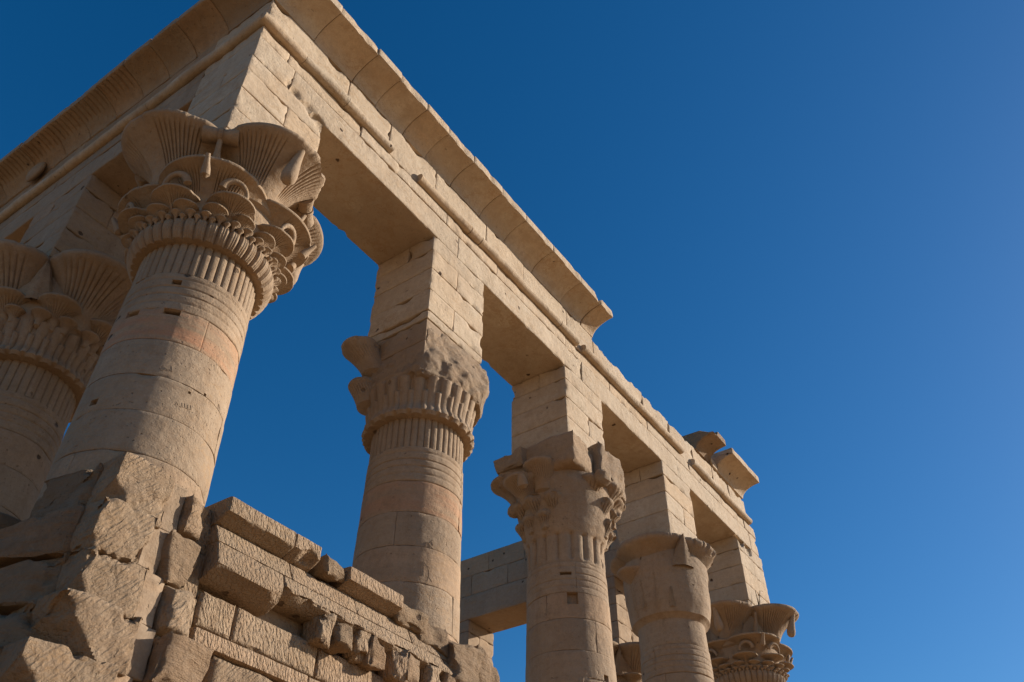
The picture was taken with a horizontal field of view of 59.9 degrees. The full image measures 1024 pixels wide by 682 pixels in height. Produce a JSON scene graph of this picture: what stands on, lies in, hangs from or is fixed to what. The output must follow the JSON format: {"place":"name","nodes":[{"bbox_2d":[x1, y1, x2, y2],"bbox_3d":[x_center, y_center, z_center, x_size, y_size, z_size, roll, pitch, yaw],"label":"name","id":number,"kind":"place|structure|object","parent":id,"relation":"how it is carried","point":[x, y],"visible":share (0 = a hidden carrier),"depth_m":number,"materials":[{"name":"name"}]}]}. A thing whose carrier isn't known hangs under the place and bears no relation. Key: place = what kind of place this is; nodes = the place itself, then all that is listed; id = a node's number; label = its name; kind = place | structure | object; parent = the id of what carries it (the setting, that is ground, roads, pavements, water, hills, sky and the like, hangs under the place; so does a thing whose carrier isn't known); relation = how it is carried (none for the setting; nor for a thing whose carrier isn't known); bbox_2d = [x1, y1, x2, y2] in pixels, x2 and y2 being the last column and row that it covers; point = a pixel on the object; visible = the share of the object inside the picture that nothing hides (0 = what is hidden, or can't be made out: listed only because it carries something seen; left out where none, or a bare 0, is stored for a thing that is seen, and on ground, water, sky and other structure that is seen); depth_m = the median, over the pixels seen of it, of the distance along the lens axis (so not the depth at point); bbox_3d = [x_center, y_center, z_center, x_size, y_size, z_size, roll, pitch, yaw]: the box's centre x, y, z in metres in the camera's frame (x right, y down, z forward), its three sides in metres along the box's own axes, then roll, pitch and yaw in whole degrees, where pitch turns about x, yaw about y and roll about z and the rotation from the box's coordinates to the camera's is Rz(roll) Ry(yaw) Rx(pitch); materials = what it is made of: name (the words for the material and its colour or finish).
{"place":"outdoors","nodes":[
{"label":"outdoors","id":0,"kind":"place"},
{"bbox_2d":[0,0,1023,681],"label":"sky","id":1,"kind":"structure","parent":0,"point":[799,224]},
{"bbox_3d":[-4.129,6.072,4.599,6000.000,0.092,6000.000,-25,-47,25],"label":"ground","id":2,"kind":"structure","parent":0,"visible":0},
{"bbox_2d":[0,512,21,528],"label":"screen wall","id":3,"kind":"structure","parent":2,"relation":"on","point":[7,520],"depth_m":9.47,"materials":[{"name":"stone"}]},
{"bbox_2d":[0,175,131,520],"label":"stone column","id":4,"kind":"structure","parent":2,"relation":"on","point":[65,284],"depth_m":13.84,"materials":[{"name":"beige stone"}]},
{"bbox_2d":[0,0,274,242],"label":"entablature","id":5,"kind":"structure","parent":4,"relation":"on","point":[69,148],"depth_m":16.58,"materials":[{"name":"beige stone"}]},
{"bbox_2d":[0,452,214,681],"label":"corner pier","id":6,"kind":"structure","parent":2,"relation":"on","point":[101,564],"depth_m":8.30,"materials":[{"name":"stone"}]},
{"bbox_2d":[34,55,324,506],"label":"stone column","id":7,"kind":"structure","parent":2,"relation":"on","point":[216,224],"depth_m":11.63,"materials":[{"name":"beige stone"}]},
{"bbox_2d":[153,496,455,681],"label":"screen wall","id":8,"kind":"structure","parent":2,"relation":"on","point":[277,601],"depth_m":10.00,"materials":[{"name":"beige stone"}]},
{"bbox_2d":[341,237,488,643],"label":"stone column","id":9,"kind":"structure","parent":2,"relation":"on","point":[419,390],"depth_m":14.55,"materials":[{"name":"beige stone"}]},
{"bbox_2d":[447,639,499,681],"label":"broken jamb","id":10,"kind":"object","parent":9,"relation":"attached to","point":[468,663],"visible":0.87,"depth_m":11.99,"materials":[{"name":"stone"}]},
{"bbox_2d":[459,620,493,664],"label":"stone column","id":11,"kind":"structure","parent":2,"relation":"on","point":[472,633],"depth_m":29.60,"materials":[{"name":"stone"}]},
{"bbox_2d":[490,365,625,681],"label":"stone column","id":12,"kind":"structure","parent":2,"relation":"on","point":[557,484],"depth_m":17.57,"materials":[{"name":"beige stone"}]},
{"bbox_2d":[195,0,758,556],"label":"entablature","id":13,"kind":"structure","parent":12,"relation":"on","point":[403,168],"depth_m":17.73,"materials":[{"name":"stone"}]},
{"bbox_2d":[580,300,612,336],"bbox_3d":[1.681,-0.387,21.838,1.554,0.591,0.560,-25,-47,25],"label":"cornice stone","id":14,"kind":"object","parent":13,"relation":"on","point":[594,319],"visible":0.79,"depth_m":21.60,"materials":[{"name":"stone"}]},
{"bbox_2d":[682,431,725,462],"bbox_3d":[5.339,3.147,25.795,1.556,0.591,0.870,-25,-47,25],"label":"cornice stone","id":15,"kind":"object","parent":13,"relation":"on","point":[706,446],"visible":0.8,"depth_m":25.54,"materials":[{"name":"stone"}]},
{"bbox_2d":[708,457,717,471],"bbox_3d":[5.571,3.765,26.136,0.882,0.309,0.445,-25,-47,25],"label":"cornice stone","id":16,"kind":"object","parent":13,"relation":"on","point":[712,464],"visible":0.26,"depth_m":25.90,"materials":[{"name":"stone"}]},
{"bbox_2d":[711,448,758,498],"bbox_3d":[6.405,4.161,26.942,1.556,0.592,1.940,-25,-47,25],"label":"cornice stone","id":17,"kind":"object","parent":13,"relation":"on","point":[737,474],"visible":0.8,"depth_m":26.60,"materials":[{"name":"stone"}]},
{"bbox_2d":[606,576,641,681],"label":"stone column","id":18,"kind":"structure","parent":2,"relation":"on","point":[626,650],"depth_m":26.00,"materials":[{"name":"stone"}]},
{"bbox_2d":[460,523,622,633],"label":"entablature","id":19,"kind":"structure","parent":18,"relation":"on","point":[493,588],"depth_m":29.73,"materials":[{"name":"beige stone"}]},
{"bbox_2d":[610,460,715,681],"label":"stone column","id":20,"kind":"structure","parent":2,"relation":"on","point":[661,562],"depth_m":20.70,"materials":[{"name":"beige stone"}]},
{"bbox_2d":[706,535,798,681],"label":"stone column","id":21,"kind":"structure","parent":2,"relation":"on","point":[745,632],"depth_m":23.68,"materials":[{"name":"beige stone"}]}
]}

